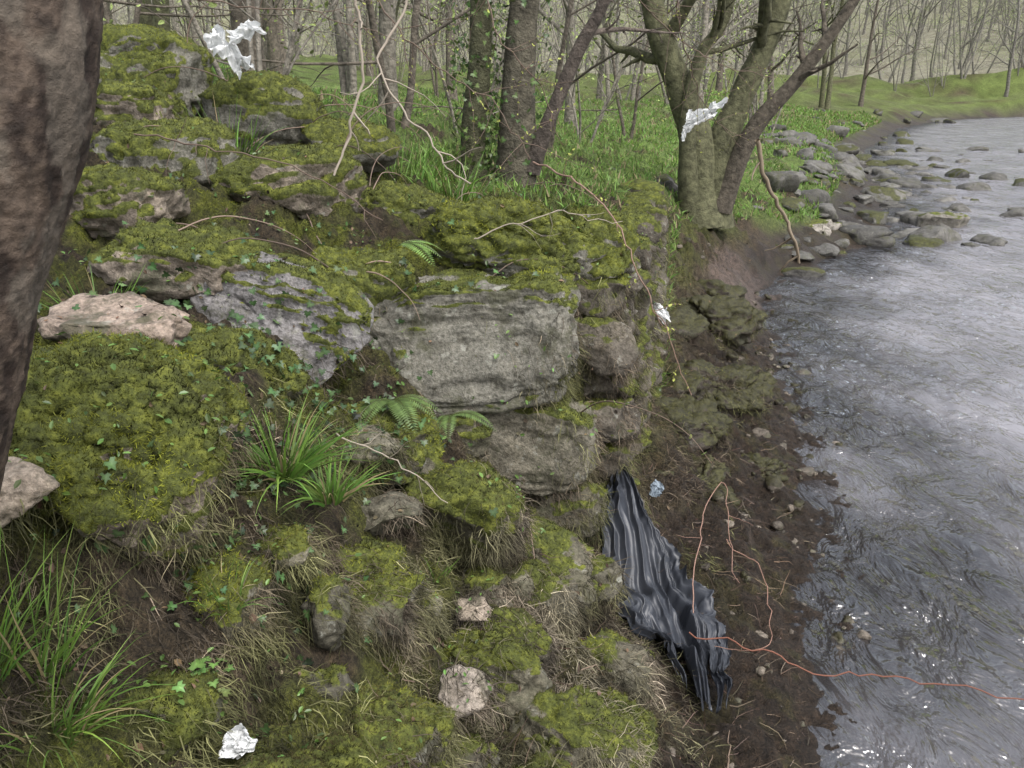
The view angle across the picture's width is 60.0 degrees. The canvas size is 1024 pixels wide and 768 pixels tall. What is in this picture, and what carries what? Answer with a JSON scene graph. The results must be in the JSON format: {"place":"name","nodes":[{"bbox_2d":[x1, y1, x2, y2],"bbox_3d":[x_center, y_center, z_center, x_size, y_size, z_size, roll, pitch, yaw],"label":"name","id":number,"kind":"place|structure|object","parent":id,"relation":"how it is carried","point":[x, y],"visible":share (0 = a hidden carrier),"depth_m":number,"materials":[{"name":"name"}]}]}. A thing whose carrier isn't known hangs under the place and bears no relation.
{"place":"outdoors","nodes":[
{"label":"outdoors","id":0,"kind":"place"},
{"bbox_2d":[310,245,415,306],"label":"mossy boulder","id":1,"kind":"object","parent":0,"point":[355,270],"visible":0.31,"depth_m":3.35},
{"bbox_2d":[0,0,1023,767],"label":"ground","id":2,"kind":"structure","parent":0,"point":[748,262],"depth_m":4.20,"materials":[{"name":"soil"}]},
{"bbox_2d":[0,456,59,527],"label":"flat pink stone","id":3,"kind":"object","parent":2,"relation":"on","point":[34,485],"visible":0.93,"depth_m":1.73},
{"bbox_2d":[0,523,100,680],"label":"grass tuft","id":4,"kind":"object","parent":2,"relation":"on","point":[5,632],"visible":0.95,"depth_m":1.64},
{"bbox_2d":[0,0,103,492],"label":"leaning tree trunk","id":5,"kind":"object","parent":2,"relation":"on","point":[50,51],"visible":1,"depth_m":0.94,"materials":[{"name":"brown plant"}]},
{"bbox_2d":[0,520,145,686],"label":"grass tuft","id":6,"kind":"object","parent":2,"relation":"on","point":[64,650],"visible":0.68,"depth_m":1.71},
{"bbox_2d":[0,601,184,767],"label":"grass tuft","id":7,"kind":"object","parent":2,"relation":"on","point":[82,724],"visible":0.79,"depth_m":1.62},
{"bbox_2d":[37,291,191,347],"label":"flat pink stone","id":8,"kind":"object","parent":2,"relation":"on","point":[90,314],"visible":0.76,"depth_m":2.28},
{"bbox_2d":[8,332,249,563],"bbox_3d":[-0.953,0.156,2.113,0.644,0.560,0.682,0,19,0],"label":"mossy boulder","id":9,"kind":"object","parent":2,"relation":"on","point":[99,508],"visible":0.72,"depth_m":1.91,"materials":[{"name":"stone"}]},
{"bbox_2d":[69,163,190,240],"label":"mossy boulder","id":10,"kind":"object","parent":2,"relation":"on","point":[164,201],"visible":0.58,"depth_m":3.30,"materials":[{"name":"stone"}]},
{"bbox_2d":[100,23,165,50],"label":"mossy boulder","id":11,"kind":"object","parent":2,"relation":"on","point":[134,31],"visible":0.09,"depth_m":5.63,"materials":[{"name":"stone"}]},
{"bbox_2d":[93,79,187,126],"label":"mossy boulder","id":12,"kind":"object","parent":2,"relation":"on","point":[124,105],"visible":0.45,"depth_m":4.37,"materials":[{"name":"stone"}]},
{"bbox_2d":[99,30,213,117],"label":"mossy boulder","id":13,"kind":"object","parent":2,"relation":"on","point":[187,80],"visible":0.59,"depth_m":4.94,"materials":[{"name":"stone"}]},
{"bbox_2d":[89,116,243,189],"bbox_3d":[-1.614,-1.015,4.149,0.677,0.451,0.524,0,19,0],"label":"mossy boulder","id":14,"kind":"object","parent":2,"relation":"on","point":[129,157],"visible":0.51,"depth_m":3.98,"materials":[{"name":"stone"}]},
{"bbox_2d":[121,669,225,761],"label":"moss covered stone","id":15,"kind":"object","parent":2,"relation":"on","point":[187,735],"visible":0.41,"depth_m":1.76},
{"bbox_2d":[86,217,270,302],"bbox_3d":[-1.168,-0.435,3.076,0.643,0.273,0.476,0,19,0],"label":"mossy boulder","id":16,"kind":"object","parent":2,"relation":"on","point":[129,268],"visible":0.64,"depth_m":2.90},
{"bbox_2d":[203,24,254,79],"bbox_3d":[-1.478,-1.746,4.665,0.200,0.276,0.207,10,21,26],"label":"white plastic bag","id":17,"kind":"object","parent":2,"relation":"on","point":[218,43],"visible":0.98,"depth_m":4.63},
{"bbox_2d":[181,550,281,646],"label":"moss covered stone","id":18,"kind":"object","parent":2,"relation":"on","point":[247,592],"visible":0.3,"depth_m":2.05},
{"bbox_2d":[126,0,337,72],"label":"bare tree","id":19,"kind":"object","parent":2,"relation":"on","point":[299,33],"visible":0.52,"depth_m":11.22,"materials":[{"name":"brown plant"}]},
{"bbox_2d":[177,327,310,399],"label":"mossy boulder","id":20,"kind":"object","parent":2,"relation":"on","point":[225,337],"visible":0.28,"depth_m":2.59,"materials":[{"name":"stone"}]},
{"bbox_2d":[103,0,384,78],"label":"bare tree","id":21,"kind":"object","parent":2,"relation":"on","point":[286,68],"visible":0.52,"depth_m":6.69,"materials":[{"name":"brown plant"}]},
{"bbox_2d":[198,0,397,74],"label":"hawthorn branch","id":22,"kind":"object","parent":21,"relation":"attached to","point":[260,8],"visible":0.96,"depth_m":5.20,"materials":[{"name":"brown plant"}]},
{"bbox_2d":[228,0,266,71],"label":"bare tree","id":23,"kind":"object","parent":2,"relation":"on","point":[241,17],"visible":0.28,"depth_m":9.61,"materials":[{"name":"brown plant"}]},
{"bbox_2d":[197,70,330,153],"bbox_3d":[-1.381,-1.541,5.131,0.757,0.522,0.647,0,19,0],"label":"mossy boulder","id":24,"kind":"object","parent":2,"relation":"on","point":[277,119],"visible":0.56,"depth_m":4.87,"materials":[{"name":"stone"}]},
{"bbox_2d":[190,251,373,385],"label":"mossy slab","id":25,"kind":"structure","parent":2,"relation":"on","point":[238,298],"depth_m":2.98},
{"bbox_2d":[255,524,309,570],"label":"moss covered stone","id":26,"kind":"object","parent":2,"relation":"on","point":[297,557],"visible":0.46,"depth_m":2.22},
{"bbox_2d":[209,142,367,219],"bbox_3d":[-0.991,-0.890,4.028,0.686,0.398,0.527,0,19,0],"label":"mossy boulder","id":27,"kind":"object","parent":2,"relation":"on","point":[315,201],"visible":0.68,"depth_m":3.83,"materials":[{"name":"stone"}]},
{"bbox_2d":[224,387,389,518],"bbox_3d":[-0.614,0.129,2.373,0.501,0.261,0.558,14,23,35],"label":"woodrush tuft","id":28,"kind":"object","parent":2,"relation":"on","point":[297,466],"visible":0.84,"depth_m":2.37,"materials":[{"name":"green plant"}]},
{"bbox_2d":[293,663,354,700],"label":"moss covered stone","id":29,"kind":"object","parent":2,"relation":"on","point":[335,688],"visible":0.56,"depth_m":2.15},
{"bbox_2d":[300,574,350,650],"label":"moss covered stone","id":30,"kind":"object","parent":2,"relation":"on","point":[326,635],"visible":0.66,"depth_m":2.23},
{"bbox_2d":[291,748,362,767],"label":"moss covered stone","id":31,"kind":"object","parent":2,"relation":"on","point":[340,759],"visible":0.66,"depth_m":1.91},
{"bbox_2d":[8,39,656,765],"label":"woodland herbs","id":32,"kind":"object","parent":2,"relation":"on","point":[40,459],"visible":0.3,"depth_m":2.04,"materials":[{"name":"green plant"}]},
{"bbox_2d":[273,431,399,513],"bbox_3d":[-0.493,0.231,2.420,0.406,0.211,0.403,-17,25,-40],"label":"woodrush tuft","id":33,"kind":"object","parent":2,"relation":"on","point":[323,498],"visible":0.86,"depth_m":2.42,"materials":[{"name":"green plant"}]},
{"bbox_2d":[14,167,661,748],"bbox_3d":[-0.334,-0.249,4.228,2.202,1.588,5.388,4,19,11],"label":"ground ivy","id":34,"kind":"object","parent":2,"relation":"on","point":[196,663],"visible":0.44,"depth_m":2.64,"materials":[{"name":"green plant"}]},
{"bbox_2d":[331,0,356,96],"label":"bare tree","id":35,"kind":"object","parent":2,"relation":"on","point":[348,77],"visible":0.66,"depth_m":15.04,"materials":[{"name":"brown plant"}]},
{"bbox_2d":[300,117,401,173],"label":"mossy boulder","id":36,"kind":"object","parent":2,"relation":"on","point":[387,159],"visible":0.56,"depth_m":4.90,"materials":[{"name":"plant"}]},
{"bbox_2d":[320,728,411,767],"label":"moss covered stone","id":37,"kind":"object","parent":2,"relation":"on","point":[357,753],"visible":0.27,"depth_m":1.97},
{"bbox_2d":[336,535,407,591],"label":"moss covered stone","id":38,"kind":"object","parent":2,"relation":"on","point":[358,567],"visible":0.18,"depth_m":2.58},
{"bbox_2d":[340,425,403,467],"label":"moss covered stone","id":39,"kind":"object","parent":2,"relation":"on","point":[378,441],"visible":0.54,"depth_m":2.77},
{"bbox_2d":[347,571,424,647],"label":"moss covered stone","id":40,"kind":"object","parent":2,"relation":"on","point":[393,592],"visible":0.45,"depth_m":2.49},
{"bbox_2d":[378,0,399,111],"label":"bare tree","id":41,"kind":"object","parent":2,"relation":"on","point":[385,25],"visible":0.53,"depth_m":11.08,"materials":[{"name":"brown plant"}]},
{"bbox_2d":[0,23,780,767],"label":"moss cushions","id":42,"kind":"object","parent":2,"relation":"on","point":[144,369],"visible":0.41,"depth_m":2.63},
{"bbox_2d":[361,491,422,535],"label":"moss covered stone","id":43,"kind":"object","parent":2,"relation":"on","point":[379,508],"visible":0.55,"depth_m":2.75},
{"bbox_2d":[0,181,784,767],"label":"hanging root tangle","id":44,"kind":"object","parent":2,"relation":"on","point":[310,571],"visible":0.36,"depth_m":2.48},
{"bbox_2d":[219,723,257,758],"bbox_3d":[-0.567,0.739,1.847,0.072,0.061,0.092,0,19,0],"label":"white plastic scrap","id":45,"kind":"object","parent":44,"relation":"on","point":[236,746],"visible":0.96,"depth_m":1.84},
{"bbox_2d":[358,394,440,432],"bbox_3d":[-0.386,0.090,3.013,0.269,0.069,0.212,4,19,11],"label":"fern","id":46,"kind":"object","parent":2,"relation":"on","point":[396,408],"visible":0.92,"depth_m":2.99,"materials":[{"name":"green plant"}]},
{"bbox_2d":[357,400,444,486],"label":"moss covered stone","id":47,"kind":"object","parent":2,"relation":"on","point":[428,466],"visible":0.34,"depth_m":2.98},
{"bbox_2d":[350,683,455,767],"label":"moss covered stone","id":48,"kind":"object","parent":2,"relation":"on","point":[375,739],"visible":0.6,"depth_m":2.08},
{"bbox_2d":[362,180,447,226],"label":"mossy boulder","id":49,"kind":"object","parent":2,"relation":"on","point":[428,209],"visible":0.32,"depth_m":4.18,"materials":[{"name":"stone"}]},
{"bbox_2d":[340,0,482,200],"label":"pale bare branch","id":50,"kind":"object","parent":2,"relation":"on","point":[385,79],"visible":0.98,"depth_m":4.15,"materials":[{"name":"beige plant"}]},
{"bbox_2d":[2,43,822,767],"bbox_3d":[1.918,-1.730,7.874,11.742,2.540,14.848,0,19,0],"label":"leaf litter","id":51,"kind":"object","parent":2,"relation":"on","point":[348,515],"visible":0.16,"depth_m":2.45,"materials":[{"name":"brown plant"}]},
{"bbox_2d":[143,0,710,557],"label":"bramble thicket","id":52,"kind":"object","parent":2,"relation":"on","point":[349,104],"visible":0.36,"depth_m":3.96,"materials":[{"name":"brown plant"}]},
{"bbox_2d":[217,0,641,132],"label":"bare tree","id":53,"kind":"object","parent":2,"relation":"on","point":[390,121],"visible":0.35,"depth_m":7.97,"materials":[{"name":"brown plant"}]},
{"bbox_2d":[310,0,593,198],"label":"hawthorn branch","id":54,"kind":"object","parent":2,"relation":"on","point":[420,49],"visible":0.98,"depth_m":4.48,"materials":[{"name":"brown plant"}]},
{"bbox_2d":[428,0,585,140],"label":"hawthorn branch","id":55,"kind":"object","parent":54,"relation":"attached to","point":[490,11],"visible":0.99,"depth_m":4.59,"materials":[{"name":"brown plant"}]},
{"bbox_2d":[399,145,513,201],"bbox_3d":[-0.299,-1.198,5.057,0.700,0.366,0.824,0,19,0],"label":"grass tuft","id":56,"kind":"object","parent":2,"relation":"on","point":[444,188],"visible":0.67,"depth_m":5.07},
{"bbox_2d":[401,459,524,559],"bbox_3d":[-0.186,0.420,3.050,0.464,0.366,0.405,0,19,0],"label":"moss covered stone","id":57,"kind":"object","parent":2,"relation":"on","point":[471,507],"visible":0.5,"depth_m":2.89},
{"bbox_2d":[437,415,492,457],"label":"mossy rock","id":58,"kind":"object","parent":2,"relation":"on","point":[481,444],"depth_m":3.43,"materials":[{"name":"stone"}]},
{"bbox_2d":[438,664,493,718],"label":"grey stone","id":59,"kind":"object","parent":2,"relation":"on","point":[462,703],"visible":0.84,"depth_m":2.38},
{"bbox_2d":[364,265,580,417],"bbox_3d":[-0.212,-0.191,3.610,0.969,0.567,0.625,0,19,0],"label":"face boulder","id":60,"kind":"object","parent":2,"relation":"on","point":[458,335],"visible":0.68,"depth_m":3.36,"materials":[{"name":"stone"}]},
{"bbox_2d":[423,196,606,280],"bbox_3d":[0.009,-0.638,3.848,0.795,0.369,0.573,0,19,0],"label":"cope stone","id":61,"kind":"object","parent":60,"relation":"on","point":[579,253],"visible":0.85,"depth_m":3.64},
{"bbox_2d":[451,732,499,767],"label":"moss covered stone","id":62,"kind":"object","parent":2,"relation":"on","point":[484,750],"visible":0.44,"depth_m":2.37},
{"bbox_2d":[460,562,507,601],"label":"moss covered stone","id":63,"kind":"object","parent":2,"relation":"on","point":[494,581],"visible":0.31,"depth_m":2.94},
{"bbox_2d":[436,627,552,719],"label":"moss covered stone","id":64,"kind":"object","parent":2,"relation":"on","point":[532,684],"visible":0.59,"depth_m":2.62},
{"bbox_2d":[391,0,604,132],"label":"bare tree","id":65,"kind":"object","parent":2,"relation":"on","point":[439,66],"visible":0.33,"depth_m":9.84,"materials":[{"name":"brown plant"}]},
{"bbox_2d":[462,602,551,660],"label":"moss covered stone","id":66,"kind":"object","parent":2,"relation":"on","point":[535,631],"visible":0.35,"depth_m":2.81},
{"bbox_2d":[492,0,575,126],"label":"bare tree","id":67,"kind":"object","parent":2,"relation":"on","point":[570,118],"visible":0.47,"depth_m":17.55,"materials":[{"name":"brown plant"}]},
{"bbox_2d":[399,0,690,151],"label":"bare tree","id":68,"kind":"object","parent":2,"relation":"on","point":[570,13],"visible":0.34,"depth_m":10.96,"materials":[{"name":"brown plant"}]},
{"bbox_2d":[211,58,881,396],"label":"riverside grass","id":69,"kind":"structure","parent":2,"relation":"on","point":[829,114],"depth_m":13.95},
{"bbox_2d":[530,573,582,625],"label":"moss covered stone","id":70,"kind":"object","parent":2,"relation":"on","point":[545,586],"visible":0.29,"depth_m":2.98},
{"bbox_2d":[516,516,598,612],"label":"moss covered stone","id":71,"kind":"object","parent":2,"relation":"on","point":[574,551],"visible":0.33,"depth_m":3.29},
{"bbox_2d":[103,0,1023,104],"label":"distant woodland","id":72,"kind":"object","parent":2,"relation":"on","point":[271,42],"visible":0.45,"depth_m":67.01,"materials":[{"name":"grey plant"}]},
{"bbox_2d":[445,0,682,191],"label":"ivy clad tree","id":73,"kind":"object","parent":2,"relation":"on","point":[522,21],"visible":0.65,"depth_m":5.71,"materials":[{"name":"brown plant"}]},
{"bbox_2d":[525,482,607,540],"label":"toe block","id":74,"kind":"structure","parent":2,"relation":"on","point":[578,508],"depth_m":3.63,"materials":[{"name":"stone"}]},
{"bbox_2d":[476,395,599,495],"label":"block","id":75,"kind":"structure","parent":74,"relation":"on","point":[529,459],"depth_m":3.50,"materials":[{"name":"stone"}]},
{"bbox_2d":[509,685,658,767],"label":"moss covered stone","id":76,"kind":"object","parent":2,"relation":"on","point":[564,716],"visible":0.56,"depth_m":2.55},
{"bbox_2d":[494,0,694,142],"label":"bare tree","id":77,"kind":"object","parent":2,"relation":"on","point":[606,100],"visible":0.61,"depth_m":13.70,"materials":[{"name":"brown plant"}]},
{"bbox_2d":[591,554,622,602],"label":"moss covered stone","id":78,"kind":"object","parent":2,"relation":"on","point":[602,574],"visible":0.38,"depth_m":3.33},
{"bbox_2d":[577,628,657,703],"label":"moss covered stone","id":79,"kind":"object","parent":2,"relation":"on","point":[622,653],"visible":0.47,"depth_m":3.00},
{"bbox_2d":[414,259,825,767],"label":"root debris","id":80,"kind":"object","parent":2,"relation":"on","point":[556,675],"visible":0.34,"depth_m":3.53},
{"bbox_2d":[600,480,644,507],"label":"wall stone","id":81,"kind":"object","parent":2,"relation":"on","point":[606,482],"visible":0.03,"depth_m":4.09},
{"bbox_2d":[596,442,632,480],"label":"wall stone","id":82,"kind":"object","parent":81,"relation":"on","point":[612,449],"visible":0.25,"depth_m":4.05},
{"bbox_2d":[587,397,640,443],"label":"wall stone","id":83,"kind":"object","parent":82,"relation":"on","point":[603,410],"visible":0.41,"depth_m":3.92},
{"bbox_2d":[581,365,638,399],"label":"wall stone","id":84,"kind":"object","parent":83,"relation":"on","point":[604,386],"visible":0.26,"depth_m":3.92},
{"bbox_2d":[576,315,637,376],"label":"wall stone","id":85,"kind":"object","parent":84,"relation":"on","point":[627,350],"visible":0.66,"depth_m":3.82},
{"bbox_2d":[576,273,629,317],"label":"wall stone","id":86,"kind":"object","parent":85,"relation":"on","point":[592,310],"visible":0.52,"depth_m":3.82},
{"bbox_2d":[641,415,646,428],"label":"wall stone","id":87,"kind":"object","parent":2,"relation":"on","point":[642,421],"visible":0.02,"depth_m":4.46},
{"bbox_2d":[632,389,648,414],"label":"wall stone","id":88,"kind":"object","parent":87,"relation":"on","point":[642,401],"visible":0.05,"depth_m":4.34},
{"bbox_2d":[535,0,755,138],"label":"bare tree","id":89,"kind":"object","parent":2,"relation":"on","point":[635,104],"visible":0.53,"depth_m":16.46,"materials":[{"name":"brown plant"}]},
{"bbox_2d":[601,467,732,714],"bbox_3d":[0.605,0.780,3.630,0.527,0.556,1.205,0,19,0],"label":"torn black plastic bag","id":90,"kind":"object","parent":2,"relation":"on","point":[652,609],"visible":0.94,"depth_m":3.73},
{"bbox_2d":[614,0,755,121],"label":"bare tree","id":91,"kind":"object","parent":2,"relation":"on","point":[705,90],"visible":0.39,"depth_m":19.67,"materials":[{"name":"brown plant"}]},
{"bbox_2d":[664,371,712,400],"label":"wet mossy rock","id":92,"kind":"object","parent":2,"relation":"on","point":[694,389],"visible":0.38,"depth_m":5.75,"materials":[{"name":"stone"}]},
{"bbox_2d":[668,305,709,341],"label":"wet mossy rock","id":93,"kind":"object","parent":2,"relation":"on","point":[696,325],"visible":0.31,"depth_m":6.98,"materials":[{"name":"stone"}]},
{"bbox_2d":[655,395,732,451],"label":"wet mossy rock","id":94,"kind":"object","parent":2,"relation":"on","point":[701,430],"visible":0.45,"depth_m":5.26,"materials":[{"name":"stone"}]},
{"bbox_2d":[692,454,740,505],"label":"wet mossy rock","id":95,"kind":"object","parent":2,"relation":"on","point":[721,473],"visible":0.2,"depth_m":4.95,"materials":[{"name":"stone"}]},
{"bbox_2d":[578,0,859,228],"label":"mossy riverside tree","id":96,"kind":"object","parent":2,"relation":"on","point":[710,176],"visible":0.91,"depth_m":10.01,"materials":[{"name":"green plant"}]},
{"bbox_2d":[665,359,776,417],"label":"wet mossy rock","id":97,"kind":"object","parent":2,"relation":"on","point":[760,382],"visible":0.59,"depth_m":6.03,"materials":[{"name":"stone"}]},
{"bbox_2d":[697,278,746,298],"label":"wet mossy rock","id":98,"kind":"object","parent":2,"relation":"on","point":[714,287],"visible":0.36,"depth_m":8.66,"materials":[{"name":"stone"}]},
{"bbox_2d":[679,294,766,349],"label":"wet mossy rock","id":99,"kind":"object","parent":2,"relation":"on","point":[714,314],"visible":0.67,"depth_m":7.49,"materials":[{"name":"stone"}]},
{"bbox_2d":[741,452,793,481],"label":"wet mossy rock","id":100,"kind":"object","parent":2,"relation":"on","point":[775,465],"visible":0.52,"depth_m":5.34,"materials":[{"name":"stone"}]},
{"bbox_2d":[692,0,857,119],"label":"bare tree","id":101,"kind":"object","parent":2,"relation":"on","point":[745,36],"visible":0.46,"depth_m":29.25,"materials":[{"name":"brown plant"}]},
{"bbox_2d":[751,139,799,271],"bbox_3d":[2.925,-1.928,9.775,0.408,1.525,0.811,12,22,32],"label":"branch","id":102,"kind":"object","parent":2,"relation":"on","point":[760,163],"visible":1,"depth_m":9.77,"materials":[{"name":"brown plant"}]},
{"bbox_2d":[692,0,872,136],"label":"bare tree","id":103,"kind":"object","parent":2,"relation":"on","point":[755,97],"visible":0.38,"depth_m":24.14,"materials":[{"name":"brown plant"}]},
{"bbox_2d":[747,0,863,111],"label":"bare tree","id":104,"kind":"object","parent":2,"relation":"on","point":[824,103],"visible":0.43,"depth_m":49.05,"materials":[{"name":"brown plant"}]},
{"bbox_2d":[614,107,1023,281],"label":"river edge stones","id":105,"kind":"object","parent":2,"relation":"on","point":[852,157],"visible":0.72,"depth_m":17.56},
{"bbox_2d":[614,234,1023,767],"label":"bank pebbles","id":106,"kind":"object","parent":2,"relation":"on","point":[838,652],"visible":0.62,"depth_m":4.91,"materials":[{"name":"stone"}]},
{"bbox_2d":[858,0,934,106],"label":"bare tree","id":107,"kind":"object","parent":2,"relation":"on","point":[864,81],"visible":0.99,"depth_m":52.05,"materials":[{"name":"brown plant"}]},
{"bbox_2d":[560,204,640,280],"bbox_3d":[0.361,-0.607,3.975,0.454,0.396,0.486,0,19,0],"label":"cope stone end","id":108,"kind":"object","parent":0,"point":[592,268],"visible":0.48,"depth_m":3.85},
{"bbox_2d":[762,117,1023,767],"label":"river water","id":109,"kind":"structure","parent":0,"point":[950,315],"depth_m":8.79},
{"bbox_2d":[916,211,970,227],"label":"grey river boulder","id":110,"kind":"object","parent":109,"relation":"in","point":[954,220],"visible":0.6,"depth_m":14.97,"materials":[{"name":"stone"}]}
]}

